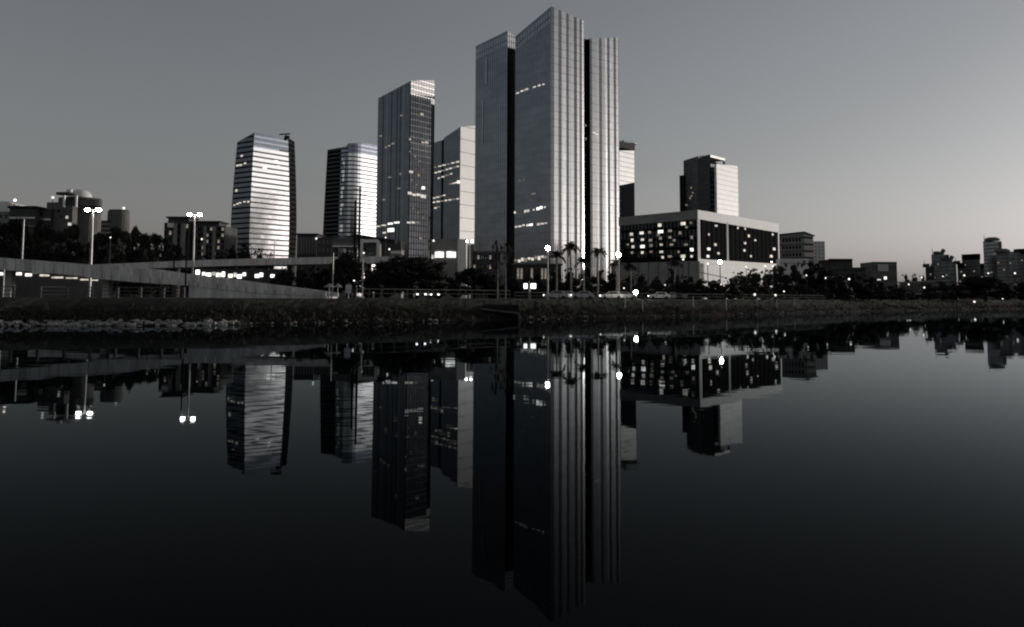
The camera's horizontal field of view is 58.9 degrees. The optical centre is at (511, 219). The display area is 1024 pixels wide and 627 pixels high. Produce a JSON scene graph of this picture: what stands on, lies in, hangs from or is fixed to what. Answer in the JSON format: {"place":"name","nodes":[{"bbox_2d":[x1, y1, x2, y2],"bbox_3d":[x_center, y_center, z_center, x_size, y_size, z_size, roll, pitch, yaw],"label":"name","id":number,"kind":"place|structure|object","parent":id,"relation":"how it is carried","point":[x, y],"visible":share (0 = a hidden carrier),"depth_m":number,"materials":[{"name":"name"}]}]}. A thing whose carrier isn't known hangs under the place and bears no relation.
{"place":"outdoors","nodes":[
{"label":"outdoors","id":0,"kind":"place"},
{"bbox_2d":[47,189,102,256],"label":"hotel building","id":1,"kind":"structure","parent":0,"point":[69,210],"depth_m":330.48,"materials":[{"name":"beige"}]},
{"bbox_2d":[231,132,296,283],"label":"office tower","id":2,"kind":"structure","parent":0,"point":[264,213],"depth_m":667.08,"materials":[{"name":"grey glass"}]},
{"bbox_2d":[323,143,376,296],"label":"office tower","id":3,"kind":"structure","parent":0,"point":[351,168],"depth_m":808.43,"materials":[{"name":"black glass"}]},
{"bbox_2d":[0,309,1023,626],"bbox_3d":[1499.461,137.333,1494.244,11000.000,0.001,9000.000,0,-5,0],"label":"river water","id":4,"kind":"structure","parent":0,"point":[834,469],"depth_m":16.59,"materials":[{"name":"black liquid"}]},
{"bbox_2d":[0,296,1023,325],"bbox_3d":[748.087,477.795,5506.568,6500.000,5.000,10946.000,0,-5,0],"label":"ground","id":5,"kind":"structure","parent":0,"point":[15,303],"depth_m":125.59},
{"bbox_2d":[0,217,24,255],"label":"tree","id":6,"kind":"object","parent":5,"relation":"on","point":[15,227],"visible":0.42,"depth_m":245.82,"materials":[{"name":"black plant"}]},
{"bbox_2d":[0,201,24,238],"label":"building","id":7,"kind":"structure","parent":5,"relation":"on","point":[4,213],"depth_m":331.20,"materials":[{"name":"black glass"}]},
{"bbox_2d":[0,240,30,258],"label":"tree","id":8,"kind":"object","parent":5,"relation":"on","point":[13,250],"visible":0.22,"depth_m":220.13,"materials":[{"name":"black plant"}]},
{"bbox_2d":[7,206,46,258],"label":"building","id":9,"kind":"structure","parent":5,"relation":"on","point":[29,215],"depth_m":326.24,"materials":[{"name":"black concrete"}]},
{"bbox_2d":[23,244,53,261],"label":"tree","id":10,"kind":"object","parent":5,"relation":"on","point":[46,255],"visible":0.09,"depth_m":223.07,"materials":[{"name":"black plant"}]},
{"bbox_2d":[26,217,55,259],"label":"tree","id":11,"kind":"object","parent":5,"relation":"on","point":[44,231],"visible":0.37,"depth_m":247.00,"materials":[{"name":"black plant"}]},
{"bbox_2d":[38,210,52,247],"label":"building","id":12,"kind":"structure","parent":5,"relation":"on","point":[47,215],"depth_m":329.28,"materials":[{"name":"black glass"}]},
{"bbox_2d":[0,270,123,296],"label":"shed","id":13,"kind":"structure","parent":5,"relation":"on","point":[50,282],"depth_m":214.44,"materials":[{"name":"grey"}]},
{"bbox_2d":[52,246,73,262],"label":"tree","id":14,"kind":"object","parent":5,"relation":"on","point":[59,255],"visible":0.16,"depth_m":219.12,"materials":[{"name":"black plant"}]},
{"bbox_2d":[48,226,79,262],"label":"tree","id":15,"kind":"object","parent":5,"relation":"on","point":[61,238],"visible":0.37,"depth_m":239.52,"materials":[{"name":"black plant"}]},
{"bbox_2d":[65,223,85,262],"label":"tree","id":16,"kind":"object","parent":5,"relation":"on","point":[77,234],"visible":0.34,"depth_m":242.95,"materials":[{"name":"black plant"}]},
{"bbox_2d":[76,243,99,263],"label":"tree","id":17,"kind":"object","parent":5,"relation":"on","point":[84,260],"visible":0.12,"depth_m":221.56,"materials":[{"name":"black plant"}]},
{"bbox_2d":[74,232,103,263],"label":"tree","id":18,"kind":"object","parent":5,"relation":"on","point":[97,239],"visible":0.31,"depth_m":239.69,"materials":[{"name":"black plant"}]},
{"bbox_2d":[0,286,184,297],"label":"fence","id":19,"kind":"object","parent":5,"relation":"on","point":[66,294],"visible":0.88,"depth_m":107.02,"materials":[{"name":"metal"}]},
{"bbox_2d":[85,207,100,296],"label":"street lamp","id":20,"kind":"object","parent":5,"relation":"on","point":[91,247],"visible":0.96,"depth_m":200.13,"materials":[{"name":"grey"}]},
{"bbox_2d":[100,220,110,251],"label":"building","id":21,"kind":"structure","parent":5,"relation":"on","point":[105,227],"depth_m":322.75,"materials":[{"name":"concrete"}]},
{"bbox_2d":[101,242,133,296],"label":"tree","id":22,"kind":"object","parent":5,"relation":"on","point":[116,259],"visible":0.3,"depth_m":221.43,"materials":[{"name":"black plant"}]},
{"bbox_2d":[107,209,129,259],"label":"round tower","id":23,"kind":"structure","parent":5,"relation":"on","point":[119,218],"depth_m":323.65,"materials":[{"name":"concrete"}]},
{"bbox_2d":[107,226,138,261],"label":"tree","id":24,"kind":"object","parent":5,"relation":"on","point":[117,232],"visible":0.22,"depth_m":241.79,"materials":[{"name":"black plant"}]},
{"bbox_2d":[122,232,138,296],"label":"tree","id":25,"kind":"object","parent":5,"relation":"on","point":[129,242],"visible":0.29,"depth_m":233.44,"materials":[{"name":"black plant"}]},
{"bbox_2d":[123,244,149,296],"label":"tree","id":26,"kind":"object","parent":5,"relation":"on","point":[140,254],"visible":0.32,"depth_m":223.29,"materials":[{"name":"black plant"}]},
{"bbox_2d":[136,250,171,296],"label":"tree","id":27,"kind":"object","parent":5,"relation":"on","point":[145,292],"visible":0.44,"depth_m":219.46,"materials":[{"name":"black plant"}]},
{"bbox_2d":[151,232,175,260],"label":"tree","id":28,"kind":"object","parent":5,"relation":"on","point":[158,239],"visible":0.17,"depth_m":245.24,"materials":[{"name":"black plant"}]},
{"bbox_2d":[0,258,338,297],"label":"road ramp","id":29,"kind":"structure","parent":5,"relation":"on","point":[201,286],"depth_m":126.61,"materials":[{"name":"concrete"}]},
{"bbox_2d":[163,216,198,296],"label":"apartment block","id":30,"kind":"structure","parent":5,"relation":"on","point":[177,229],"depth_m":300.59,"materials":[{"name":"beige"}]},
{"bbox_2d":[192,221,237,259],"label":"apartment block","id":31,"kind":"structure","parent":5,"relation":"on","point":[219,238],"depth_m":302.54,"materials":[{"name":"beige"}]},
{"bbox_2d":[32,256,401,297],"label":"road viaduct","id":32,"kind":"object","parent":5,"relation":"on","point":[292,263],"visible":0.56,"depth_m":196.28,"materials":[{"name":"concrete"}]},
{"bbox_2d":[194,268,287,283],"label":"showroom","id":33,"kind":"structure","parent":5,"relation":"on","point":[261,275],"depth_m":261.58,"materials":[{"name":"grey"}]},
{"bbox_2d":[237,243,254,268],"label":"tree","id":34,"kind":"object","parent":5,"relation":"on","point":[244,255],"visible":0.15,"depth_m":285.18,"materials":[{"name":"black plant"}]},
{"bbox_2d":[280,267,300,287],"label":"bush","id":35,"kind":"object","parent":5,"relation":"on","point":[288,278],"visible":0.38,"depth_m":175.17,"materials":[{"name":"black plant"}]},
{"bbox_2d":[294,265,312,294],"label":"bush","id":36,"kind":"object","parent":5,"relation":"on","point":[301,278],"visible":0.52,"depth_m":176.30,"materials":[{"name":"black plant"}]},
{"bbox_2d":[296,233,325,280],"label":"building","id":37,"kind":"structure","parent":5,"relation":"on","point":[306,245],"depth_m":310.29,"materials":[{"name":"concrete"}]},
{"bbox_2d":[304,266,329,289],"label":"bush","id":38,"kind":"object","parent":5,"relation":"on","point":[317,282],"visible":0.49,"depth_m":174.58,"materials":[{"name":"black plant"}]},
{"bbox_2d":[316,235,345,297],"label":"building","id":39,"kind":"structure","parent":5,"relation":"on","point":[325,248],"depth_m":300.32,"materials":[{"name":"concrete"}]},
{"bbox_2d":[319,262,348,296],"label":"bush","id":40,"kind":"object","parent":5,"relation":"on","point":[337,277],"visible":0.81,"depth_m":171.29,"materials":[{"name":"black plant"}]},
{"bbox_2d":[329,251,366,297],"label":"tree","id":41,"kind":"object","parent":5,"relation":"on","point":[346,260],"visible":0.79,"depth_m":174.24,"materials":[{"name":"black plant"}]},
{"bbox_2d":[332,237,364,297],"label":"building","id":42,"kind":"structure","parent":5,"relation":"on","point":[347,243],"depth_m":245.41,"materials":[{"name":"concrete"}]},
{"bbox_2d":[354,186,365,291],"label":"mast","id":43,"kind":"object","parent":5,"relation":"on","point":[359,226],"visible":0.83,"depth_m":180.45,"materials":[{"name":"metal"}]},
{"bbox_2d":[357,263,381,297],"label":"tree","id":44,"kind":"object","parent":5,"relation":"on","point":[365,283],"visible":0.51,"depth_m":166.69,"materials":[{"name":"black plant"}]},
{"bbox_2d":[352,233,396,256],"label":"building","id":45,"kind":"structure","parent":5,"relation":"on","point":[370,246],"depth_m":240.98,"materials":[{"name":"stone"}]},
{"bbox_2d":[364,243,376,256],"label":"window","id":46,"kind":"structure","parent":45,"relation":"in","point":[370,249],"depth_m":241.57,"materials":[{"name":"black glass"}]},
{"bbox_2d":[367,262,409,297],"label":"tree","id":47,"kind":"object","parent":5,"relation":"on","point":[387,281],"visible":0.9,"depth_m":159.20,"materials":[{"name":"black plant"}]},
{"bbox_2d":[376,240,407,297],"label":"building","id":48,"kind":"structure","parent":5,"relation":"on","point":[401,245],"depth_m":250.27,"materials":[{"name":"concrete"}]},
{"bbox_2d":[0,311,790,326],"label":"riprap stones","id":49,"kind":"object","parent":5,"relation":"on","point":[157,322],"visible":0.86,"depth_m":97.66,"materials":[{"name":"grey stone"}]},
{"bbox_2d":[375,80,434,297],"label":"office tower","id":50,"kind":"structure","parent":5,"relation":"on","point":[405,164],"depth_m":588.71,"materials":[{"name":"grey glass"}]},
{"bbox_2d":[365,254,447,297],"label":"tree","id":51,"kind":"object","parent":5,"relation":"on","point":[409,268],"visible":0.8,"depth_m":161.34,"materials":[{"name":"black plant"}]},
{"bbox_2d":[356,288,509,298],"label":"fence","id":52,"kind":"object","parent":5,"relation":"on","point":[394,293],"visible":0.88,"depth_m":127.85,"materials":[{"name":"metal"}]},
{"bbox_2d":[421,261,453,297],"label":"tree","id":53,"kind":"object","parent":5,"relation":"on","point":[441,284],"visible":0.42,"depth_m":164.15,"materials":[{"name":"black plant"}]},
{"bbox_2d":[430,239,466,297],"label":"building","id":54,"kind":"structure","parent":5,"relation":"on","point":[452,253],"depth_m":261.89,"materials":[{"name":"grey"}]},
{"bbox_2d":[433,126,474,243],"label":"office tower","id":55,"kind":"structure","parent":5,"relation":"on","point":[454,190],"depth_m":539.51,"materials":[{"name":"grey glass"}]},
{"bbox_2d":[447,278,462,298],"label":"bush","id":56,"kind":"object","parent":5,"relation":"on","point":[454,291],"visible":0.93,"depth_m":156.80,"materials":[{"name":"black plant"}]},
{"bbox_2d":[446,266,493,298],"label":"tree","id":57,"kind":"object","parent":5,"relation":"on","point":[481,278],"visible":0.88,"depth_m":158.75,"materials":[{"name":"black plant"}]},
{"bbox_2d":[472,251,501,297],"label":"building","id":58,"kind":"structure","parent":5,"relation":"on","point":[482,260],"depth_m":299.89,"materials":[{"name":"black"}]},
{"bbox_2d":[485,273,506,298],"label":"bush","id":59,"kind":"object","parent":5,"relation":"on","point":[492,294],"visible":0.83,"depth_m":161.04,"materials":[{"name":"black plant"}]},
{"bbox_2d":[481,304,519,319],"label":"drain mouth","id":60,"kind":"object","parent":5,"relation":"in","point":[508,311],"visible":0.74,"depth_m":129.06},
{"bbox_2d":[0,297,1023,326],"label":"bank weeds","id":61,"kind":"object","parent":5,"relation":"on","point":[180,316],"visible":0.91,"depth_m":110.07,"materials":[{"name":"black plant"}]},
{"bbox_2d":[500,282,528,297],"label":"hedge bush","id":62,"kind":"object","parent":5,"relation":"on","point":[513,287],"visible":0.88,"depth_m":186.60,"materials":[{"name":"black plant"}]},
{"bbox_2d":[511,263,562,289],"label":"entrance hall","id":63,"kind":"structure","parent":5,"relation":"on","point":[521,271],"depth_m":329.53,"materials":[{"name":"black glass"}]},
{"bbox_2d":[474,7,619,297],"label":"office tower","id":64,"kind":"structure","parent":5,"relation":"on","point":[547,128],"depth_m":452.76,"materials":[{"name":"grey glass"}]},
{"bbox_2d":[560,241,582,298],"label":"palm tree","id":65,"kind":"object","parent":5,"relation":"on","point":[569,247],"visible":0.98,"depth_m":185.70,"materials":[{"name":"black plant"}]},
{"bbox_2d":[572,269,593,298],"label":"shrub","id":66,"kind":"object","parent":5,"relation":"on","point":[579,281],"visible":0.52,"depth_m":189.02,"materials":[{"name":"black plant"}]},
{"bbox_2d":[589,248,607,298],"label":"palm tree","id":67,"kind":"object","parent":5,"relation":"on","point":[596,251],"visible":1,"depth_m":183.49,"materials":[{"name":"black plant"}]},
{"bbox_2d":[590,270,609,298],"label":"shrub","id":68,"kind":"object","parent":5,"relation":"on","point":[603,289],"visible":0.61,"depth_m":193.01,"materials":[{"name":"black plant"}]},
{"bbox_2d":[606,271,615,298],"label":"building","id":69,"kind":"structure","parent":5,"relation":"on","point":[611,279],"depth_m":190.82,"materials":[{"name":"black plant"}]},
{"bbox_2d":[619,183,634,216],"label":"office block","id":70,"kind":"structure","parent":5,"relation":"on","point":[627,199],"depth_m":504.76,"materials":[{"name":"black glass"}]},
{"bbox_2d":[619,140,636,185],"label":"office tower","id":71,"kind":"structure","parent":5,"relation":"on","point":[626,162],"depth_m":676.29,"materials":[{"name":"white glass"}]},
{"bbox_2d":[514,292,828,299],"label":"fence","id":72,"kind":"object","parent":5,"relation":"on","point":[656,296],"visible":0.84,"depth_m":165.46,"materials":[{"name":"metal"}]},
{"bbox_2d":[666,280,688,298],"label":"hedge bush","id":73,"kind":"object","parent":5,"relation":"on","point":[680,287],"visible":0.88,"depth_m":186.70,"materials":[{"name":"black plant"}]},
{"bbox_2d":[611,210,779,298],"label":"office block","id":74,"kind":"structure","parent":5,"relation":"on","point":[651,245],"depth_m":313.27,"materials":[{"name":"concrete"}]},
{"bbox_2d":[687,282,706,298],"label":"hedge bush","id":75,"kind":"object","parent":5,"relation":"on","point":[695,291],"visible":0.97,"depth_m":193.24,"materials":[{"name":"black plant"}]},
{"bbox_2d":[679,154,738,216],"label":"office tower","id":76,"kind":"structure","parent":5,"relation":"on","point":[708,183],"depth_m":649.65,"materials":[{"name":"black glass"}]},
{"bbox_2d":[704,279,724,298],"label":"hedge bush","id":77,"kind":"object","parent":5,"relation":"on","point":[711,292],"visible":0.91,"depth_m":191.17,"materials":[{"name":"black plant"}]},
{"bbox_2d":[717,281,743,299],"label":"hedge bush","id":78,"kind":"object","parent":5,"relation":"on","point":[732,287],"visible":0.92,"depth_m":189.70,"materials":[{"name":"black plant"}]},
{"bbox_2d":[738,281,763,298],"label":"hedge bush","id":79,"kind":"object","parent":5,"relation":"on","point":[745,286],"visible":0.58,"depth_m":216.61,"materials":[{"name":"black plant"}]},
{"bbox_2d":[747,268,761,295],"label":"tree","id":80,"kind":"object","parent":5,"relation":"on","point":[754,277],"visible":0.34,"depth_m":234.91,"materials":[{"name":"black plant"}]},
{"bbox_2d":[750,284,780,298],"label":"hedge bush","id":81,"kind":"object","parent":5,"relation":"on","point":[767,291],"visible":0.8,"depth_m":220.59,"materials":[{"name":"black plant"}]},
{"bbox_2d":[754,269,781,298],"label":"tree","id":82,"kind":"object","parent":5,"relation":"on","point":[769,279],"visible":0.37,"depth_m":231.03,"materials":[{"name":"black plant"}]},
{"bbox_2d":[771,265,790,298],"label":"tree","id":83,"kind":"object","parent":5,"relation":"on","point":[778,277],"visible":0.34,"depth_m":236.83,"materials":[{"name":"black plant"}]},
{"bbox_2d":[773,283,797,299],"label":"hedge bush","id":84,"kind":"object","parent":5,"relation":"on","point":[787,288],"visible":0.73,"depth_m":224.57,"materials":[{"name":"black plant"}]},
{"bbox_2d":[776,259,808,284],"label":"wall","id":85,"kind":"structure","parent":5,"relation":"on","point":[782,262],"depth_m":299.84,"materials":[{"name":"stone"}]},
{"bbox_2d":[781,262,808,299],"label":"tree","id":86,"kind":"object","parent":5,"relation":"on","point":[796,277],"visible":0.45,"depth_m":234.89,"materials":[{"name":"black plant"}]},
{"bbox_2d":[779,231,814,270],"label":"building","id":87,"kind":"structure","parent":5,"relation":"on","point":[796,245],"depth_m":434.36,"materials":[{"name":"concrete"}]},
{"bbox_2d":[792,284,819,299],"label":"hedge bush","id":88,"kind":"object","parent":5,"relation":"on","point":[805,289],"visible":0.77,"depth_m":228.40,"materials":[{"name":"black plant"}]},
{"bbox_2d":[799,260,822,299],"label":"tree","id":89,"kind":"object","parent":5,"relation":"on","point":[812,282],"visible":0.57,"depth_m":242.31,"materials":[{"name":"black plant"}]},
{"bbox_2d":[813,241,824,278],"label":"building","id":90,"kind":"structure","parent":5,"relation":"on","point":[819,249],"depth_m":450.36,"materials":[{"name":"concrete"}]},
{"bbox_2d":[813,284,835,299],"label":"hedge bush","id":91,"kind":"object","parent":5,"relation":"on","point":[820,290],"visible":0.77,"depth_m":232.46,"materials":[{"name":"black plant"}]},
{"bbox_2d":[816,267,836,299],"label":"tree","id":92,"kind":"object","parent":5,"relation":"on","point":[822,274],"visible":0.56,"depth_m":238.59,"materials":[{"name":"black plant"}]},
{"bbox_2d":[818,259,852,298],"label":"building","id":93,"kind":"structure","parent":5,"relation":"on","point":[843,266],"depth_m":429.73,"materials":[{"name":"concrete"}]},
{"bbox_2d":[825,272,854,299],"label":"tree","id":94,"kind":"object","parent":5,"relation":"on","point":[841,281],"visible":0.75,"depth_m":236.46,"materials":[{"name":"black plant"}]},
{"bbox_2d":[860,262,897,299],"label":"building","id":95,"kind":"structure","parent":5,"relation":"on","point":[883,272],"depth_m":479.35,"materials":[{"name":"grey concrete"}]},
{"bbox_2d":[867,286,894,300],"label":"hedge bush","id":96,"kind":"object","parent":5,"relation":"on","point":[881,296],"visible":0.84,"depth_m":243.36,"materials":[{"name":"black plant"}]},
{"bbox_2d":[885,286,915,300],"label":"hedge bush","id":97,"kind":"object","parent":5,"relation":"on","point":[900,293],"visible":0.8,"depth_m":248.41,"materials":[{"name":"black plant"}]},
{"bbox_2d":[897,280,949,299],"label":"building","id":98,"kind":"structure","parent":5,"relation":"on","point":[913,285],"depth_m":518.72,"materials":[{"name":"concrete"}]},
{"bbox_2d":[919,283,940,300],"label":"tree","id":99,"kind":"object","parent":5,"relation":"on","point":[927,290],"visible":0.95,"depth_m":277.84,"materials":[{"name":"black plant"}]},
{"bbox_2d":[923,261,936,280],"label":"office tower","id":100,"kind":"structure","parent":5,"relation":"on","point":[930,272],"depth_m":883.04,"materials":[{"name":"black glass"}]},
{"bbox_2d":[931,249,948,279],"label":"office tower","id":101,"kind":"structure","parent":5,"relation":"on","point":[936,256],"depth_m":910.06,"materials":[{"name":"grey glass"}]},
{"bbox_2d":[933,280,955,300],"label":"tree","id":102,"kind":"object","parent":5,"relation":"on","point":[945,294],"visible":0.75,"depth_m":284.11,"materials":[{"name":"black plant"}]},
{"bbox_2d":[939,255,956,284],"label":"office tower","id":103,"kind":"structure","parent":5,"relation":"on","point":[947,268],"depth_m":866.18,"materials":[{"name":"grey glass"}]},
{"bbox_2d":[944,282,970,300],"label":"tree","id":104,"kind":"object","parent":5,"relation":"on","point":[958,288],"visible":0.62,"depth_m":287.88,"materials":[{"name":"black plant"}]},
{"bbox_2d":[961,254,981,299],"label":"office tower","id":105,"kind":"structure","parent":5,"relation":"on","point":[972,265],"depth_m":905.60,"materials":[{"name":"black glass"}]},
{"bbox_2d":[959,275,1006,301],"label":"tree","id":106,"kind":"object","parent":5,"relation":"on","point":[983,286],"visible":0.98,"depth_m":288.75,"materials":[{"name":"black plant"}]},
{"bbox_2d":[983,237,1001,299],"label":"office tower","id":107,"kind":"structure","parent":5,"relation":"on","point":[990,259],"depth_m":908.19,"materials":[{"name":"beige"}]},
{"bbox_2d":[994,245,1009,290],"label":"office tower","id":108,"kind":"structure","parent":5,"relation":"on","point":[1002,256],"depth_m":882.04,"materials":[{"name":"beige"}]},
{"bbox_2d":[1008,251,1020,299],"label":"office tower","id":109,"kind":"structure","parent":5,"relation":"on","point":[1014,262],"depth_m":932.71,"materials":[{"name":"grey glass"}]},
{"bbox_2d":[0,0,1023,295],"label":"sky","id":110,"kind":"structure","parent":0,"point":[875,130],"materials":[{"name":"grey"}]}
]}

